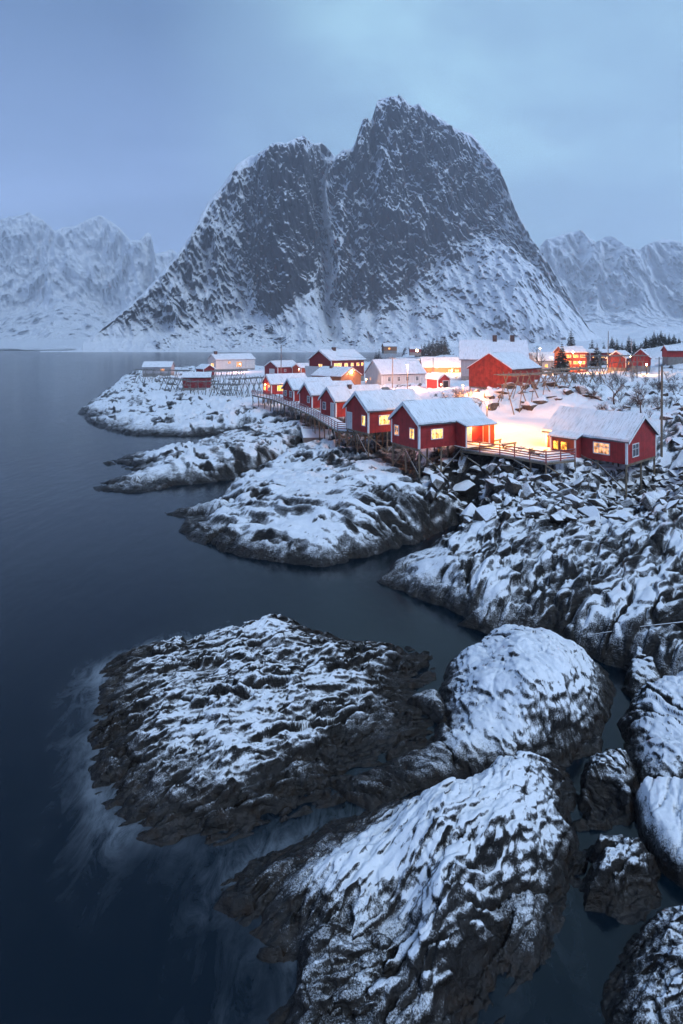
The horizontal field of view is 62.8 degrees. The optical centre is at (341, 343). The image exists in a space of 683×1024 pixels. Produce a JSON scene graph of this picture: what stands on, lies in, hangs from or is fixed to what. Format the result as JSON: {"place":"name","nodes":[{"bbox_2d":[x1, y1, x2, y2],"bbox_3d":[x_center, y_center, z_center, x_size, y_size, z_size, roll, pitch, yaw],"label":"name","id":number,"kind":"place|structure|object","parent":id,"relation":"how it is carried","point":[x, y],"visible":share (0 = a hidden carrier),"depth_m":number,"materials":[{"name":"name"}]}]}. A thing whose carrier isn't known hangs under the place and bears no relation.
{"place":"outdoors","nodes":[
{"label":"outdoors","id":0,"kind":"place"},
{"bbox_2d":[0,338,86,349],"bbox_3d":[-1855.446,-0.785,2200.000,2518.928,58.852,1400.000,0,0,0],"label":"shore","id":1,"kind":"structure","parent":0,"point":[27,344],"depth_m":2208.76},
{"bbox_2d":[0,211,176,339],"bbox_3d":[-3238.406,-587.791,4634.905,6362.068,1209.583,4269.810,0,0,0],"label":"mountains","id":2,"kind":"structure","parent":0,"point":[88,278],"depth_m":3861.10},
{"bbox_2d":[40,95,602,351],"bbox_3d":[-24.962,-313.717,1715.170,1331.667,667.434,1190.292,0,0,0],"label":"mountain","id":3,"kind":"structure","parent":0,"point":[400,224],"depth_m":1320.65,"materials":[{"name":"stone"}]},
{"bbox_2d":[0,349,682,1023],"bbox_3d":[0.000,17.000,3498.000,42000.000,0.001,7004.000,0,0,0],"label":"water","id":4,"kind":"structure","parent":0,"point":[106,917],"depth_m":25.42,"materials":[{"name":"blue liquid"}]},
{"bbox_2d":[179,515,205,534],"bbox_3d":[-13.353,17.331,51.922,4.800,1.665,7.200,0,0,0],"label":"shore stone","id":5,"kind":"object","parent":4,"relation":"in","point":[188,524],"visible":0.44,"depth_m":52.00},
{"bbox_2d":[213,890,255,917],"bbox_3d":[-3.193,17.303,16.936,2.440,1.413,1.960,0,0,0],"label":"shore stone","id":6,"kind":"object","parent":4,"relation":"in","point":[233,904],"visible":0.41,"depth_m":16.79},
{"bbox_2d":[87,614,436,846],"bbox_3d":[-2.854,16.695,26.881,18.292,2.749,15.654,0,0,-20],"label":"rock island","id":7,"kind":"object","parent":4,"relation":"in","point":[244,727],"visible":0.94,"depth_m":23.91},
{"bbox_2d":[256,946,285,962],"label":"shore stone","id":8,"kind":"object","parent":4,"relation":"in","point":[273,954],"visible":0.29,"depth_m":15.49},
{"bbox_2d":[285,921,391,1023],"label":"seaweed rock","id":9,"kind":"object","parent":4,"relation":"in","point":[327,983],"visible":0.75,"depth_m":14.47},
{"bbox_2d":[331,689,459,811],"bbox_3d":[3.384,17.158,23.433,5.468,1.829,9.275,0,0,35],"label":"ledge rock","id":10,"kind":"object","parent":4,"relation":"in","point":[425,767],"visible":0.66,"depth_m":21.67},
{"bbox_2d":[220,750,579,1023],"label":"whaleback rock","id":11,"kind":"object","parent":4,"relation":"in","point":[454,889],"visible":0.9,"depth_m":16.60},
{"bbox_2d":[439,624,616,779],"bbox_3d":[8.932,15.976,26.751,14.267,4.149,9.236,0,0,-72],"label":"round boulder","id":12,"kind":"object","parent":4,"relation":"in","point":[508,690],"visible":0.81,"depth_m":24.10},
{"bbox_2d":[563,796,575,811],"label":"shore stone","id":13,"kind":"object","parent":4,"relation":"in","point":[569,803],"visible":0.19,"depth_m":20.52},
{"bbox_2d":[570,818,589,831],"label":"shore stone","id":14,"kind":"object","parent":4,"relation":"in","point":[579,825],"visible":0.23,"depth_m":19.63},
{"bbox_2d":[581,733,602,756],"bbox_3d":[10.348,17.340,23.647,2.432,1.334,2.970,0,0,45],"label":"shore stone","id":15,"kind":"object","parent":4,"relation":"in","point":[592,746],"visible":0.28,"depth_m":23.35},
{"bbox_2d":[576,748,639,830],"bbox_3d":[10.100,16.936,21.144,3.334,2.138,5.195,0,0,33],"label":"channel rock","id":16,"kind":"object","parent":4,"relation":"in","point":[609,780],"visible":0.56,"depth_m":20.85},
{"bbox_2d":[568,834,661,924],"bbox_3d":[8.801,16.961,17.611,4.470,2.085,3.780,0,0,0],"label":"brown boulder","id":17,"kind":"object","parent":4,"relation":"in","point":[618,882],"visible":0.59,"depth_m":17.28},
{"bbox_2d":[600,903,682,1023],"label":"corner rock","id":18,"kind":"object","parent":4,"relation":"in","point":[643,984],"visible":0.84,"depth_m":14.43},
{"bbox_2d":[617,671,682,785],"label":"slanted rock","id":19,"kind":"object","parent":4,"relation":"in","point":[650,724],"visible":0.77,"depth_m":23.16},
{"bbox_2d":[633,775,682,888],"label":"tilted slab","id":20,"kind":"structure","parent":4,"relation":"in","point":[658,803],"depth_m":18.96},
{"bbox_2d":[0,0,682,253],"label":"sky","id":21,"kind":"structure","parent":0,"point":[133,114],"materials":[{"name":"blue"}]},
{"bbox_2d":[78,333,682,677],"bbox_3d":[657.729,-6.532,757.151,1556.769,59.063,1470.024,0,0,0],"label":"ground","id":22,"kind":"structure","parent":0,"point":[289,496],"depth_m":50.19,"materials":[{"name":"snow"}]},
{"bbox_2d":[141,361,174,376],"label":"boathouse","id":23,"kind":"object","parent":22,"relation":"on","point":[168,365],"visible":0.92,"depth_m":217.65,"materials":[{"name":"stone"}]},
{"bbox_2d":[134,368,187,382],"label":"drying rack","id":24,"kind":"object","parent":22,"relation":"on","point":[161,373],"visible":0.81,"depth_m":192.84,"materials":[{"name":"brown wood"}]},
{"bbox_2d":[157,376,191,392],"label":"drying rack","id":25,"kind":"object","parent":22,"relation":"on","point":[183,380],"visible":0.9,"depth_m":157.12,"materials":[{"name":"brown wood"}]},
{"bbox_2d":[181,372,211,390],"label":"dark shed","id":26,"kind":"structure","parent":22,"relation":"on","point":[199,376],"depth_m":158.91,"materials":[{"name":"wood"}]},
{"bbox_2d":[187,381,217,394],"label":"drying rack","id":27,"kind":"object","parent":22,"relation":"on","point":[202,387],"visible":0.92,"depth_m":148.38,"materials":[{"name":"brown wood"}]},
{"bbox_2d":[195,364,215,378],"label":"gabled shed","id":28,"kind":"structure","parent":22,"relation":"on","point":[202,367],"depth_m":198.47,"materials":[{"name":"stone"}]},
{"bbox_2d":[209,382,240,396],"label":"drying rack","id":29,"kind":"object","parent":22,"relation":"on","point":[221,384],"visible":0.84,"depth_m":143.82,"materials":[{"name":"brown wood"}]},
{"bbox_2d":[206,368,247,387],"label":"drying rack","id":30,"kind":"object","parent":22,"relation":"on","point":[218,371],"visible":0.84,"depth_m":167.81,"materials":[{"name":"brown wood"}]},
{"bbox_2d":[207,351,255,370],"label":"white house","id":31,"kind":"structure","parent":22,"relation":"on","point":[232,361],"depth_m":240.26,"materials":[{"name":"wood"}]},
{"bbox_2d":[229,375,263,397],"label":"drying rack","id":32,"kind":"object","parent":22,"relation":"on","point":[238,384],"visible":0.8,"depth_m":142.81,"materials":[{"name":"brown wood"}]},
{"bbox_2d":[263,360,295,374],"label":"shed","id":33,"kind":"structure","parent":22,"relation":"on","point":[272,367],"depth_m":193.00,"materials":[{"name":"stone"}]},
{"bbox_2d":[261,373,306,403],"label":"cabin","id":34,"kind":"object","parent":22,"relation":"on","point":[274,383],"visible":0.66,"depth_m":123.84,"materials":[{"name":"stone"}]},
{"bbox_2d":[291,363,308,372],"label":"annexe","id":35,"kind":"structure","parent":22,"relation":"on","point":[298,367],"depth_m":189.57,"materials":[{"name":"wood"}]},
{"bbox_2d":[252,390,360,448],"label":"boardwalk","id":36,"kind":"structure","parent":22,"relation":"on","point":[335,425],"depth_m":87.96,"materials":[{"name":"brown wood"}]},
{"bbox_2d":[281,376,331,410],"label":"cabin","id":37,"kind":"object","parent":22,"relation":"on","point":[290,387],"visible":0.5,"depth_m":109.38,"materials":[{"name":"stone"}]},
{"bbox_2d":[300,426,332,442],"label":"slab","id":38,"kind":"structure","parent":22,"relation":"on","point":[308,434],"depth_m":86.04,"materials":[{"name":"concrete"}]},
{"bbox_2d":[297,380,353,418],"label":"cabin","id":39,"kind":"object","parent":22,"relation":"on","point":[309,393],"visible":0.49,"depth_m":98.04,"materials":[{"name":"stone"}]},
{"bbox_2d":[305,347,365,380],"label":"house","id":40,"kind":"structure","parent":22,"relation":"on","point":[319,358],"depth_m":154.47,"materials":[{"name":"wood"}]},
{"bbox_2d":[310,365,361,384],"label":"ochre house","id":41,"kind":"structure","parent":22,"relation":"on","point":[336,373],"depth_m":135.81,"materials":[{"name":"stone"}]},
{"bbox_2d":[318,384,381,434],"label":"cabin","id":42,"kind":"object","parent":22,"relation":"on","point":[333,399],"visible":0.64,"depth_m":86.14,"materials":[{"name":"wood"}]},
{"bbox_2d":[342,388,421,456],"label":"cabin","id":43,"kind":"object","parent":22,"relation":"on","point":[368,412],"visible":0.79,"depth_m":68.29,"materials":[{"name":"wood"}]},
{"bbox_2d":[347,411,351,428],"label":"door","id":44,"kind":"structure","parent":43,"relation":"in","point":[349,414],"depth_m":70.09,"materials":[{"name":"wood"}]},
{"bbox_2d":[379,414,389,424],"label":"window","id":45,"kind":"structure","parent":43,"relation":"in","point":[382,418],"depth_m":67.48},
{"bbox_2d":[381,343,396,353],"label":"distant cottage","id":46,"kind":"structure","parent":22,"relation":"on","point":[389,348],"depth_m":421.26,"materials":[{"name":"wood"}]},
{"bbox_2d":[364,359,426,384],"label":"long house","id":47,"kind":"structure","parent":22,"relation":"on","point":[378,371],"depth_m":145.97,"materials":[{"name":"wood"}]},
{"bbox_2d":[409,346,421,354],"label":"shed","id":48,"kind":"structure","parent":22,"relation":"on","point":[412,350],"depth_m":400.04,"materials":[{"name":"wood"}]},
{"bbox_2d":[424,487,436,502],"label":"boulder","id":49,"kind":"object","parent":22,"relation":"on","point":[431,495],"visible":0.97,"depth_m":52.25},
{"bbox_2d":[430,474,444,489],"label":"boulder","id":50,"kind":"object","parent":22,"relation":"on","point":[437,482],"visible":0.94,"depth_m":54.05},
{"bbox_2d":[425,372,451,388],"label":"shed","id":51,"kind":"structure","parent":22,"relation":"on","point":[434,380],"depth_m":129.23,"materials":[{"name":"wood"}]},
{"bbox_2d":[419,357,460,372],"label":"store building","id":52,"kind":"structure","parent":22,"relation":"on","point":[444,364],"depth_m":188.87,"materials":[{"name":"stone"}]},
{"bbox_2d":[387,397,496,477],"bbox_3d":[11.015,10.184,61.124,9.670,8.372,7.122,0,0,-30],"label":"cabin","id":53,"kind":"object","parent":22,"relation":"on","point":[439,423],"visible":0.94,"depth_m":59.61,"materials":[{"name":"wood"}]},
{"bbox_2d":[431,428,442,439],"bbox_3d":[10.002,9.400,58.578,1.600,1.100,0.075,0,0,-30],"label":"window","id":54,"kind":"structure","parent":53,"relation":"in","point":[437,433],"depth_m":58.62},
{"bbox_2d":[467,427,471,443],"bbox_3d":[13.687,9.750,60.696,1.100,2.100,0.090,0,0,-30],"label":"door","id":55,"kind":"structure","parent":53,"relation":"in","point":[469,429],"depth_m":60.83,"materials":[{"name":"metal"}]},
{"bbox_2d":[438,458,451,467],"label":"boulder","id":56,"kind":"object","parent":22,"relation":"on","point":[445,461],"visible":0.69,"depth_m":60.34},
{"bbox_2d":[442,335,453,354],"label":"fir tree","id":57,"kind":"object","parent":22,"relation":"on","point":[445,345],"visible":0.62,"depth_m":478.51,"materials":[{"name":"green plant"}]},
{"bbox_2d":[458,455,469,471],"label":"boulder","id":58,"kind":"object","parent":22,"relation":"on","point":[463,464],"visible":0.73,"depth_m":60.18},
{"bbox_2d":[453,480,475,496],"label":"boulder","id":59,"kind":"object","parent":22,"relation":"on","point":[464,488],"visible":0.86,"depth_m":57.39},
{"bbox_2d":[457,503,476,519],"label":"boulder","id":60,"kind":"object","parent":22,"relation":"on","point":[469,510],"visible":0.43,"depth_m":48.70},
{"bbox_2d":[474,505,496,521],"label":"boulder","id":61,"kind":"object","parent":22,"relation":"on","point":[486,513],"visible":1,"depth_m":43.85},
{"bbox_2d":[485,463,497,475],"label":"boulder","id":62,"kind":"object","parent":22,"relation":"on","point":[490,468],"visible":0.85,"depth_m":56.76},
{"bbox_2d":[484,478,500,490],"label":"boulder","id":63,"kind":"object","parent":22,"relation":"on","point":[491,483],"visible":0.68,"depth_m":53.47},
{"bbox_2d":[488,402,498,410],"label":"boulder","id":64,"kind":"object","parent":22,"relation":"on","point":[492,406],"visible":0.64,"depth_m":88.14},
{"bbox_2d":[459,335,529,380],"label":"grey house","id":65,"kind":"structure","parent":22,"relation":"on","point":[471,352],"depth_m":150.52,"materials":[{"name":"stone"}]},
{"bbox_2d":[492,495,501,502],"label":"boulder","id":66,"kind":"object","parent":22,"relation":"on","point":[496,498],"visible":0.94,"depth_m":48.70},
{"bbox_2d":[467,352,541,389],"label":"barn","id":67,"kind":"structure","parent":22,"relation":"on","point":[484,369],"depth_m":103.69,"materials":[{"name":"wood"}]},
{"bbox_2d":[501,510,510,519],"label":"boulder","id":68,"kind":"object","parent":22,"relation":"on","point":[505,514],"visible":1,"depth_m":44.00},
{"bbox_2d":[499,465,513,471],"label":"boulder","id":69,"kind":"object","parent":22,"relation":"on","point":[508,468],"visible":1,"depth_m":56.01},
{"bbox_2d":[503,496,512,506],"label":"boulder","id":70,"kind":"object","parent":22,"relation":"on","point":[508,500],"visible":0.97,"depth_m":48.23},
{"bbox_2d":[504,477,521,493],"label":"boulder","id":71,"kind":"object","parent":22,"relation":"on","point":[513,486],"visible":0.91,"depth_m":50.50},
{"bbox_2d":[460,441,575,475],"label":"yard deck","id":72,"kind":"structure","parent":22,"relation":"on","point":[554,458],"depth_m":55.85,"materials":[{"name":"brown wood"}]},
{"bbox_2d":[521,482,535,499],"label":"boulder","id":73,"kind":"object","parent":22,"relation":"on","point":[528,491],"visible":0.71,"depth_m":50.44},
{"bbox_2d":[520,500,536,507],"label":"boulder","id":74,"kind":"object","parent":22,"relation":"on","point":[526,503],"visible":0.73,"depth_m":47.86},
{"bbox_2d":[521,401,537,410],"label":"boulder","id":75,"kind":"object","parent":22,"relation":"on","point":[528,405],"visible":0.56,"depth_m":87.21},
{"bbox_2d":[493,370,573,414],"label":"drying rack","id":76,"kind":"object","parent":22,"relation":"on","point":[530,374],"visible":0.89,"depth_m":90.78,"materials":[{"name":"brown wood"}]},
{"bbox_2d":[522,506,544,517],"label":"boulder","id":77,"kind":"object","parent":22,"relation":"on","point":[534,511],"visible":0.88,"depth_m":44.45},
{"bbox_2d":[530,348,545,371],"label":"bare tree","id":78,"kind":"object","parent":22,"relation":"on","point":[535,357],"visible":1,"depth_m":139.93,"materials":[{"name":"brown plant"}]},
{"bbox_2d":[533,395,547,404],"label":"boulder","id":79,"kind":"object","parent":22,"relation":"on","point":[541,400],"visible":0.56,"depth_m":87.82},
{"bbox_2d":[529,352,553,371],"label":"house","id":80,"kind":"structure","parent":22,"relation":"on","point":[548,362],"depth_m":181.06,"materials":[{"name":"wood"}]},
{"bbox_2d":[540,474,551,482],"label":"boulder","id":81,"kind":"object","parent":22,"relation":"on","point":[546,477],"visible":0.63,"depth_m":53.33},
{"bbox_2d":[541,481,552,490],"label":"boulder","id":82,"kind":"object","parent":22,"relation":"on","point":[546,485],"visible":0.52,"depth_m":52.51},
{"bbox_2d":[550,514,563,524],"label":"boulder","id":83,"kind":"object","parent":22,"relation":"on","point":[557,519],"visible":0.86,"depth_m":43.70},
{"bbox_2d":[548,342,574,375],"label":"fir tree","id":84,"kind":"object","parent":22,"relation":"on","point":[562,363],"visible":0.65,"depth_m":149.51,"materials":[{"name":"green plant"}]},
{"bbox_2d":[554,509,568,521],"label":"boulder","id":85,"kind":"object","parent":22,"relation":"on","point":[562,512],"visible":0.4,"depth_m":44.98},
{"bbox_2d":[560,488,578,495],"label":"boulder","id":86,"kind":"object","parent":22,"relation":"on","point":[567,491],"visible":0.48,"depth_m":50.77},
{"bbox_2d":[563,514,576,522],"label":"boulder","id":87,"kind":"object","parent":22,"relation":"on","point":[570,517],"visible":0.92,"depth_m":43.63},
{"bbox_2d":[553,346,587,372],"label":"inn","id":88,"kind":"structure","parent":22,"relation":"on","point":[577,354],"depth_m":165.47,"materials":[{"name":"wood"}]},
{"bbox_2d":[536,365,605,384],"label":"drying rack","id":89,"kind":"object","parent":22,"relation":"on","point":[574,368],"visible":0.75,"depth_m":105.15,"materials":[{"name":"brown wood"}]},
{"bbox_2d":[566,331,575,345],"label":"fir tree","id":90,"kind":"object","parent":22,"relation":"on","point":[570,342],"visible":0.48,"depth_m":259.42,"materials":[{"name":"green plant"}]},
{"bbox_2d":[564,494,583,508],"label":"boulder","id":91,"kind":"object","parent":22,"relation":"on","point":[576,502],"visible":0.76,"depth_m":48.66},
{"bbox_2d":[575,386,592,397],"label":"boulder","id":92,"kind":"object","parent":22,"relation":"on","point":[580,390],"visible":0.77,"depth_m":88.32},
{"bbox_2d":[581,519,595,526],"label":"boulder","id":93,"kind":"object","parent":22,"relation":"on","point":[591,522],"visible":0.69,"depth_m":43.78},
{"bbox_2d":[577,506,600,519],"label":"boulder","id":94,"kind":"object","parent":22,"relation":"on","point":[589,511],"visible":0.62,"depth_m":46.34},
{"bbox_2d":[587,499,607,508],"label":"boulder","id":95,"kind":"object","parent":22,"relation":"on","point":[598,502],"visible":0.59,"depth_m":49.15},
{"bbox_2d":[590,346,604,366],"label":"fir tree","id":96,"kind":"object","parent":22,"relation":"on","point":[595,358],"visible":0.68,"depth_m":184.26,"materials":[{"name":"green plant"}]},
{"bbox_2d":[586,349,614,365],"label":"veranda house","id":97,"kind":"structure","parent":22,"relation":"on","point":[603,352],"depth_m":185.23,"materials":[{"name":"wood"}]},
{"bbox_2d":[542,406,660,498],"bbox_3d":[27.344,11.543,59.885,8.936,9.065,9.270,0,0,-40],"label":"cabin","id":98,"kind":"object","parent":22,"relation":"on","point":[627,439],"visible":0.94,"depth_m":57.67,"materials":[{"name":"wood"}]},
{"bbox_2d":[593,441,609,455],"bbox_3d":[26.275,10.550,56.641,0.075,1.200,1.700,0,0,-40],"label":"window","id":99,"kind":"structure","parent":98,"relation":"in","point":[598,447],"depth_m":56.65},
{"bbox_2d":[632,442,638,457],"bbox_3d":[29.392,10.600,55.937,1.500,1.350,0.075,0,0,-40],"label":"window","id":100,"kind":"structure","parent":98,"relation":"in","point":[635,447],"depth_m":55.93,"materials":[{"name":"grey"}]},
{"bbox_2d":[601,513,619,519],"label":"boulder","id":101,"kind":"object","parent":22,"relation":"on","point":[614,516],"visible":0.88,"depth_m":43.79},
{"bbox_2d":[602,377,623,404],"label":"bare tree","id":102,"kind":"object","parent":22,"relation":"on","point":[620,388],"visible":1,"depth_m":83.97,"materials":[{"name":"brown plant"}]},
{"bbox_2d":[581,353,649,377],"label":"drying rack","id":103,"kind":"object","parent":22,"relation":"on","point":[610,356],"visible":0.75,"depth_m":131.45,"materials":[{"name":"brown wood"}]},
{"bbox_2d":[606,350,630,372],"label":"twin house","id":104,"kind":"structure","parent":22,"relation":"on","point":[620,352],"depth_m":151.78,"materials":[{"name":"wood"}]},
{"bbox_2d":[615,510,635,521],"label":"boulder","id":105,"kind":"object","parent":22,"relation":"on","point":[624,515],"visible":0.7,"depth_m":43.62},
{"bbox_2d":[620,499,633,507],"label":"boulder","id":106,"kind":"object","parent":22,"relation":"on","point":[627,503],"visible":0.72,"depth_m":51.97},
{"bbox_2d":[590,621,682,635],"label":"driftwood pole","id":107,"kind":"object","parent":22,"relation":"on","point":[646,626],"visible":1,"depth_m":29.79,"materials":[{"name":"brown wood"}]},
{"bbox_2d":[629,385,650,412],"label":"bare tree","id":108,"kind":"object","parent":22,"relation":"on","point":[638,396],"visible":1,"depth_m":78.06,"materials":[{"name":"brown plant"}]},
{"bbox_2d":[621,646,660,698],"bbox_3d":[15.224,16.903,28.003,3.304,2.276,5.495,0,0,29],"label":"rock","id":109,"kind":"object","parent":22,"relation":"on","point":[641,672],"visible":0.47,"depth_m":27.41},
{"bbox_2d":[631,348,651,372],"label":"roadside shed","id":110,"kind":"structure","parent":22,"relation":"on","point":[640,351],"depth_m":141.05,"materials":[{"name":"wood"}]},
{"bbox_2d":[640,493,655,510],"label":"boulder","id":111,"kind":"object","parent":22,"relation":"on","point":[648,502],"visible":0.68,"depth_m":46.41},
{"bbox_2d":[645,491,660,499],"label":"boulder","id":112,"kind":"object","parent":22,"relation":"on","point":[655,495],"visible":0.5,"depth_m":48.17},
{"bbox_2d":[660,366,662,456],"bbox_3d":[35.437,7.620,61.995,0.278,10.370,0.259,0,0,30],"label":"power pole","id":113,"kind":"object","parent":22,"relation":"on","point":[661,439],"visible":1,"depth_m":61.90,"materials":[{"name":"brown wood"}]},
{"bbox_2d":[661,345,682,364],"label":"barn","id":114,"kind":"structure","parent":22,"relation":"on","point":[672,354],"depth_m":149.89,"materials":[{"name":"wood"}]},
{"bbox_2d":[665,499,678,509],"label":"boulder","id":115,"kind":"object","parent":22,"relation":"on","point":[671,504],"visible":0.85,"depth_m":44.16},
{"bbox_2d":[539,230,682,327],"bbox_3d":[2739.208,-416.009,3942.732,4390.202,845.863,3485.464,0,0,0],"label":"snowy mountains","id":116,"kind":"structure","parent":0,"point":[610,280],"depth_m":3099.40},
{"bbox_2d":[560,322,682,343],"bbox_3d":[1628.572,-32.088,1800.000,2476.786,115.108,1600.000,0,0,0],"label":"valley","id":117,"kind":"structure","parent":0,"point":[601,330],"depth_m":1909.43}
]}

